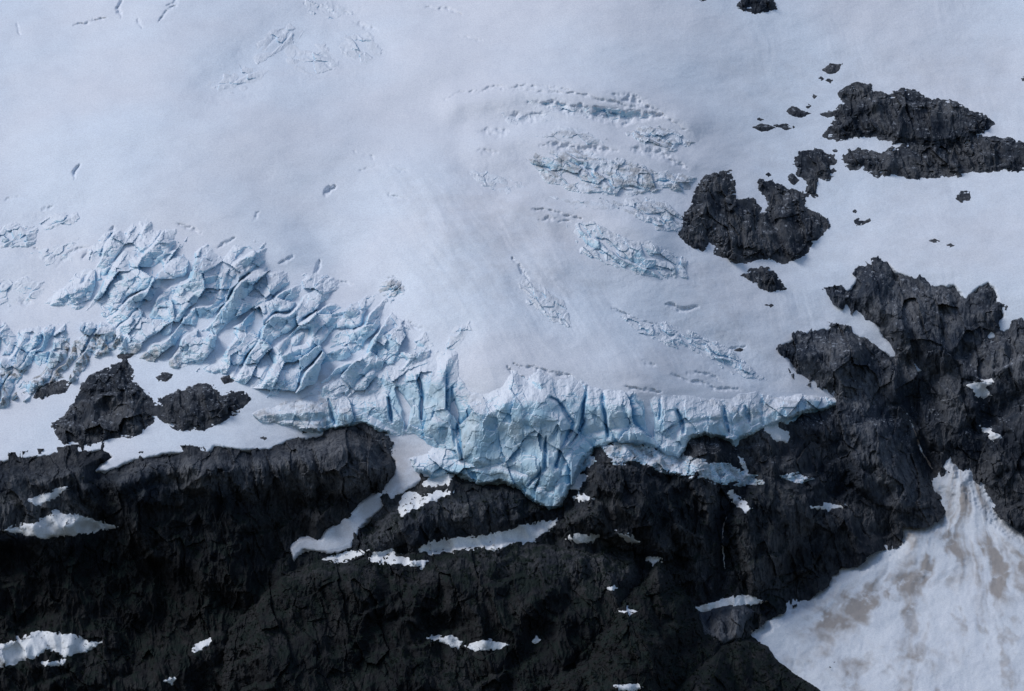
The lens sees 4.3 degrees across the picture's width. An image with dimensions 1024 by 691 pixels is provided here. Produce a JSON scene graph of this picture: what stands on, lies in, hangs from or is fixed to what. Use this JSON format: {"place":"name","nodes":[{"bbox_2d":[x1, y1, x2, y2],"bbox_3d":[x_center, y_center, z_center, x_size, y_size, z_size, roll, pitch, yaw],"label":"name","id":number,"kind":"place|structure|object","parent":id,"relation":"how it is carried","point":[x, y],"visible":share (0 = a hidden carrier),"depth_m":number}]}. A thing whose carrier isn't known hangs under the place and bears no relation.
{"place":"outdoors","nodes":[
{"label":"outdoors","id":0,"kind":"place"},
{"bbox_2d":[0,256,1023,690],"bbox_3d":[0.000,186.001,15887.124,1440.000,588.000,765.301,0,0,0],"label":"rock mountainside","id":1,"kind":"structure","parent":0,"point":[854,452],"depth_m":15816.51},
{"bbox_2d":[28,485,67,505],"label":"snow patch","id":2,"kind":"object","parent":1,"relation":"on","point":[40,499],"visible":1,"depth_m":15803.29},
{"bbox_2d":[0,630,101,667],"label":"snow patch","id":3,"kind":"object","parent":1,"relation":"on","point":[33,645],"visible":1,"depth_m":15745.72},
{"bbox_2d":[41,659,65,665],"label":"snow patch","id":4,"kind":"object","parent":1,"relation":"on","point":[57,663],"visible":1,"depth_m":15729.55},
{"bbox_2d":[2,509,115,538],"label":"snow patch","id":5,"kind":"object","parent":1,"relation":"on","point":[52,525],"visible":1,"depth_m":15795.32},
{"bbox_2d":[0,321,128,408],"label":"icefall","id":6,"kind":"object","parent":1,"relation":"on","point":[22,356],"visible":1,"depth_m":16024.38},
{"bbox_2d":[164,677,176,685],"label":"snow patch","id":7,"kind":"object","parent":1,"relation":"on","point":[170,680],"visible":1,"depth_m":15714.22},
{"bbox_2d":[192,637,211,652],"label":"snow patch","id":8,"kind":"object","parent":1,"relation":"on","point":[200,645],"visible":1,"depth_m":15744.03},
{"bbox_2d":[322,549,369,562],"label":"snow patch","id":9,"kind":"object","parent":1,"relation":"on","point":[340,557],"visible":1,"depth_m":15820.36},
{"bbox_2d":[356,423,393,454],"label":"rock outcrop","id":10,"kind":"object","parent":1,"relation":"on","point":[383,441],"visible":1,"depth_m":15910.45},
{"bbox_2d":[368,548,428,569],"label":"snow patch","id":11,"kind":"object","parent":1,"relation":"on","point":[378,557],"visible":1,"depth_m":15781.28},
{"bbox_2d":[398,489,453,516],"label":"snow patch","id":12,"kind":"object","parent":1,"relation":"on","point":[409,496],"visible":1,"depth_m":15833.54},
{"bbox_2d":[422,473,454,486],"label":"snow patch","id":13,"kind":"object","parent":1,"relation":"on","point":[442,480],"visible":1,"depth_m":15877.44},
{"bbox_2d":[426,635,462,648],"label":"snow patch","id":14,"kind":"object","parent":1,"relation":"on","point":[454,642],"visible":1,"depth_m":15700.24},
{"bbox_2d":[464,638,507,651],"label":"snow patch","id":15,"kind":"object","parent":1,"relation":"on","point":[484,645],"visible":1,"depth_m":15681.42},
{"bbox_2d":[418,518,557,554],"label":"snow patch","id":16,"kind":"object","parent":1,"relation":"on","point":[523,534],"visible":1,"depth_m":15814.61},
{"bbox_2d":[0,0,1023,560],"bbox_3d":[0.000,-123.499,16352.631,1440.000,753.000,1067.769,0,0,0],"label":"snowfield","id":17,"kind":"structure","parent":1,"relation":"on","point":[356,180],"depth_m":16317.78},
{"bbox_2d":[0,222,38,248],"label":"ice outbreak","id":18,"kind":"object","parent":17,"relation":"on","point":[18,232],"visible":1,"depth_m":16236.56},
{"bbox_2d":[0,276,44,306],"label":"ice outbreak","id":19,"kind":"object","parent":17,"relation":"on","point":[21,285],"visible":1,"depth_m":16150.97},
{"bbox_2d":[33,380,71,399],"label":"rock outcrop","id":20,"kind":"object","parent":17,"relation":"on","point":[55,387],"visible":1,"depth_m":15971.65},
{"bbox_2d":[30,238,78,265],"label":"ice outbreak","id":21,"kind":"object","parent":17,"relation":"on","point":[58,249],"visible":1,"depth_m":16194.68},
{"bbox_2d":[39,212,79,229],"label":"ice outbreak","id":22,"kind":"object","parent":17,"relation":"on","point":[58,219],"visible":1,"depth_m":16247.65},
{"bbox_2d":[51,358,158,446],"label":"rock outcrop","id":23,"kind":"object","parent":17,"relation":"on","point":[114,401],"visible":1,"depth_m":15919.06},
{"bbox_2d":[117,353,133,358],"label":"rock outcrop","id":24,"kind":"object","parent":17,"relation":"on","point":[123,356],"visible":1,"depth_m":16008.67},
{"bbox_2d":[156,372,172,381],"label":"rock outcrop","id":25,"kind":"object","parent":17,"relation":"on","point":[165,376],"visible":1,"depth_m":15966.36},
{"bbox_2d":[157,383,250,430],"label":"rock outcrop","id":26,"kind":"object","parent":17,"relation":"on","point":[204,406],"visible":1,"depth_m":15912.91},
{"bbox_2d":[221,375,233,383],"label":"rock outcrop","id":27,"kind":"object","parent":17,"relation":"on","point":[226,379],"visible":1,"depth_m":15952.00},
{"bbox_2d":[206,64,269,93],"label":"ice outbreak","id":28,"kind":"object","parent":17,"relation":"on","point":[229,81],"visible":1,"depth_m":16470.51},
{"bbox_2d":[44,216,437,399],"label":"icefall","id":29,"kind":"object","parent":17,"relation":"on","point":[258,285],"visible":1,"depth_m":16049.03},
{"bbox_2d":[253,23,303,64],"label":"ice outbreak","id":30,"kind":"object","parent":17,"relation":"on","point":[281,35],"visible":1,"depth_m":16569.34},
{"bbox_2d":[285,43,338,75],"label":"ice outbreak","id":31,"kind":"object","parent":17,"relation":"on","point":[291,50],"visible":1,"depth_m":16524.55},
{"bbox_2d":[304,0,353,18],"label":"ice outbreak","id":32,"kind":"object","parent":17,"relation":"on","point":[328,7],"visible":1,"depth_m":16648.95},
{"bbox_2d":[338,32,382,64],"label":"ice outbreak","id":33,"kind":"object","parent":17,"relation":"on","point":[350,47],"visible":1,"depth_m":16548.10},
{"bbox_2d":[378,276,404,297],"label":"ice outbreak","id":34,"kind":"object","parent":17,"relation":"on","point":[387,284],"visible":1,"depth_m":16089.62},
{"bbox_2d":[435,321,471,354],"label":"ice outbreak","id":35,"kind":"object","parent":17,"relation":"on","point":[452,342],"visible":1,"depth_m":15983.65},
{"bbox_2d":[470,170,524,194],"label":"ice outbreak","id":36,"kind":"object","parent":17,"relation":"on","point":[478,177],"visible":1,"depth_m":16246.81},
{"bbox_2d":[501,112,552,124],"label":"ice outbreak","id":37,"kind":"object","parent":17,"relation":"on","point":[518,120],"visible":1,"depth_m":16363.51},
{"bbox_2d":[517,279,571,327],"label":"ice outbreak","id":38,"kind":"object","parent":17,"relation":"on","point":[552,303],"visible":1,"depth_m":16037.47},
{"bbox_2d":[535,124,608,144],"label":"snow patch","id":39,"kind":"object","parent":17,"relation":"on","point":[569,133],"visible":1,"depth_m":16321.89},
{"bbox_2d":[549,196,615,210],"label":"ice outbreak","id":40,"kind":"object","parent":17,"relation":"on","point":[604,206],"visible":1,"depth_m":16209.08},
{"bbox_2d":[527,99,655,122],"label":"ice outbreak","id":41,"kind":"object","parent":17,"relation":"on","point":[614,115],"visible":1,"depth_m":16379.22},
{"bbox_2d":[526,146,696,196],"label":"ice outbreak","id":42,"kind":"object","parent":17,"relation":"on","point":[641,178],"visible":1,"depth_m":16269.55},
{"bbox_2d":[566,220,687,279],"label":"ice outbreak","id":43,"kind":"object","parent":17,"relation":"on","point":[629,249],"visible":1,"depth_m":16141.56},
{"bbox_2d":[599,197,682,231],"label":"ice outbreak","id":44,"kind":"object","parent":17,"relation":"on","point":[665,220],"visible":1,"depth_m":16218.73},
{"bbox_2d":[624,125,694,151],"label":"ice outbreak","id":45,"kind":"object","parent":17,"relation":"on","point":[668,137],"visible":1,"depth_m":16352.56},
{"bbox_2d":[619,313,769,380],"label":"ice outbreak","id":46,"kind":"object","parent":17,"relation":"on","point":[711,349],"visible":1,"depth_m":16053.24},
{"bbox_2d":[678,169,830,263],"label":"rock outcrop","id":47,"kind":"object","parent":17,"relation":"on","point":[787,227],"visible":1,"depth_m":16262.65},
{"bbox_2d":[737,0,776,13],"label":"rock outcrop","id":48,"kind":"object","parent":17,"relation":"on","point":[759,6],"visible":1,"depth_m":16626.26},
{"bbox_2d":[740,266,786,291],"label":"rock outcrop","id":49,"kind":"object","parent":17,"relation":"on","point":[765,278],"visible":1,"depth_m":16188.76},
{"bbox_2d":[753,123,774,131],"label":"rock outcrop","id":50,"kind":"object","parent":17,"relation":"on","point":[761,127],"visible":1,"depth_m":16437.04},
{"bbox_2d":[773,123,794,129],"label":"rock outcrop","id":51,"kind":"object","parent":17,"relation":"on","point":[784,126],"visible":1,"depth_m":16450.84},
{"bbox_2d":[788,173,798,184],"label":"rock outcrop","id":52,"kind":"object","parent":17,"relation":"on","point":[793,179],"visible":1,"depth_m":16363.82},
{"bbox_2d":[786,106,810,117],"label":"rock outcrop","id":53,"kind":"object","parent":17,"relation":"on","point":[795,111],"visible":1,"depth_m":16476.31},
{"bbox_2d":[793,148,836,194],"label":"rock outcrop","id":54,"kind":"object","parent":17,"relation":"on","point":[812,164],"visible":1,"depth_m":16389.32},
{"bbox_2d":[820,111,834,117],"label":"rock outcrop","id":55,"kind":"object","parent":17,"relation":"on","point":[829,114],"visible":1,"depth_m":16481.67},
{"bbox_2d":[822,63,842,73],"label":"rock outcrop","id":56,"kind":"object","parent":17,"relation":"on","point":[831,68],"visible":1,"depth_m":16552.44},
{"bbox_2d":[854,218,870,225],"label":"rock outcrop","id":57,"kind":"object","parent":17,"relation":"on","point":[857,222],"visible":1,"depth_m":16309.21},
{"bbox_2d":[822,82,994,146],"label":"rock outcrop","id":58,"kind":"object","parent":17,"relation":"on","point":[902,116],"visible":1,"depth_m":16472.93},
{"bbox_2d":[841,134,1023,179],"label":"rock outcrop","id":59,"kind":"object","parent":17,"relation":"on","point":[978,154],"visible":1,"depth_m":16410.74},
{"bbox_2d":[955,190,970,202],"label":"rock outcrop","id":60,"kind":"object","parent":17,"relation":"on","point":[962,196],"visible":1,"depth_m":16354.90},
{"bbox_2d":[532,635,540,643],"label":"snow patch","id":61,"kind":"object","parent":1,"relation":"on","point":[536,640],"visible":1,"depth_m":15700.80},
{"bbox_2d":[252,350,835,509],"bbox_3d":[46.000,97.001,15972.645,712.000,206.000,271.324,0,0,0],"label":"ice cliff","id":62,"kind":"structure","parent":1,"relation":"on","point":[538,436],"depth_m":15901.40},
{"bbox_2d":[570,473,587,492],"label":"snow patch","id":63,"kind":"object","parent":1,"relation":"on","point":[580,479],"visible":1,"depth_m":15866.55},
{"bbox_2d":[565,533,599,543],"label":"snow patch","id":64,"kind":"object","parent":1,"relation":"on","point":[577,538],"visible":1,"depth_m":15814.35},
{"bbox_2d":[572,493,594,501],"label":"snow patch","id":65,"kind":"object","parent":1,"relation":"on","point":[583,497],"visible":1,"depth_m":15830.02},
{"bbox_2d":[580,455,596,472],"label":"ice debris","id":66,"kind":"object","parent":1,"relation":"on","point":[590,460],"visible":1,"depth_m":15882.24},
{"bbox_2d":[607,585,617,590],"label":"snow patch","id":67,"kind":"object","parent":1,"relation":"on","point":[613,587],"visible":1,"depth_m":15727.16},
{"bbox_2d":[613,683,640,690],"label":"snow patch","id":68,"kind":"object","parent":1,"relation":"on","point":[630,687],"visible":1,"depth_m":15568.29},
{"bbox_2d":[615,529,639,543],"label":"snow patch","id":69,"kind":"object","parent":1,"relation":"on","point":[628,539],"visible":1,"depth_m":15819.96},
{"bbox_2d":[618,605,636,615],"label":"snow patch","id":70,"kind":"object","parent":1,"relation":"on","point":[630,612],"visible":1,"depth_m":15696.90},
{"bbox_2d":[601,442,705,478],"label":"ice debris","id":71,"kind":"object","parent":1,"relation":"on","point":[620,453],"visible":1,"depth_m":15885.30},
{"bbox_2d":[645,556,662,565],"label":"snow patch","id":72,"kind":"object","parent":1,"relation":"on","point":[653,560],"visible":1,"depth_m":15837.80},
{"bbox_2d":[721,517,726,566],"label":"meltwater stream","id":73,"kind":"structure","parent":1,"relation":"on","point":[722,538],"depth_m":15895.12},
{"bbox_2d":[699,604,754,643],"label":"rock outcrop","id":74,"kind":"object","parent":1,"relation":"on","point":[725,624],"visible":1,"depth_m":15814.95},
{"bbox_2d":[697,462,757,484],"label":"ice debris","id":75,"kind":"object","parent":1,"relation":"on","point":[715,472],"visible":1,"depth_m":15910.11},
{"bbox_2d":[695,594,766,611],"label":"snow patch","id":76,"kind":"object","parent":1,"relation":"on","point":[741,599],"visible":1,"depth_m":15845.59},
{"bbox_2d":[727,490,752,513],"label":"snow patch","id":77,"kind":"object","parent":1,"relation":"on","point":[738,501],"visible":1,"depth_m":15911.29},
{"bbox_2d":[738,456,747,472],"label":"snow patch","id":78,"kind":"object","parent":1,"relation":"on","point":[744,466],"visible":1,"depth_m":15954.85},
{"bbox_2d":[724,476,764,486],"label":"ice debris","id":79,"kind":"object","parent":1,"relation":"on","point":[749,481],"visible":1,"depth_m":15939.67},
{"bbox_2d":[764,424,789,442],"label":"snow patch","id":80,"kind":"object","parent":1,"relation":"on","point":[777,433],"visible":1,"depth_m":16003.90},
{"bbox_2d":[779,472,813,482],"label":"ice debris","id":81,"kind":"object","parent":1,"relation":"on","point":[798,478],"visible":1,"depth_m":15967.21},
{"bbox_2d":[810,502,842,511],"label":"snow patch","id":82,"kind":"object","parent":1,"relation":"on","point":[827,506],"visible":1,"depth_m":15978.22},
{"bbox_2d":[751,456,1023,690],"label":"avalanche snow cone","id":83,"kind":"object","parent":1,"relation":"on","point":[938,606],"visible":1,"depth_m":15878.98},
{"bbox_2d":[906,413,932,468],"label":"meltwater stream","id":84,"kind":"structure","parent":1,"relation":"on","point":[920,446],"depth_m":16104.66},
{"bbox_2d":[966,378,993,398],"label":"snow patch","id":85,"kind":"object","parent":1,"relation":"on","point":[980,389],"visible":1,"depth_m":16110.45},
{"bbox_2d":[979,425,1001,441],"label":"snow patch","id":86,"kind":"object","parent":1,"relation":"on","point":[992,436],"visible":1,"depth_m":16079.64},
{"bbox_2d":[675,635,819,690],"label":"rock slope","id":87,"kind":"structure","parent":0,"point":[719,657],"depth_m":15732.56}
]}

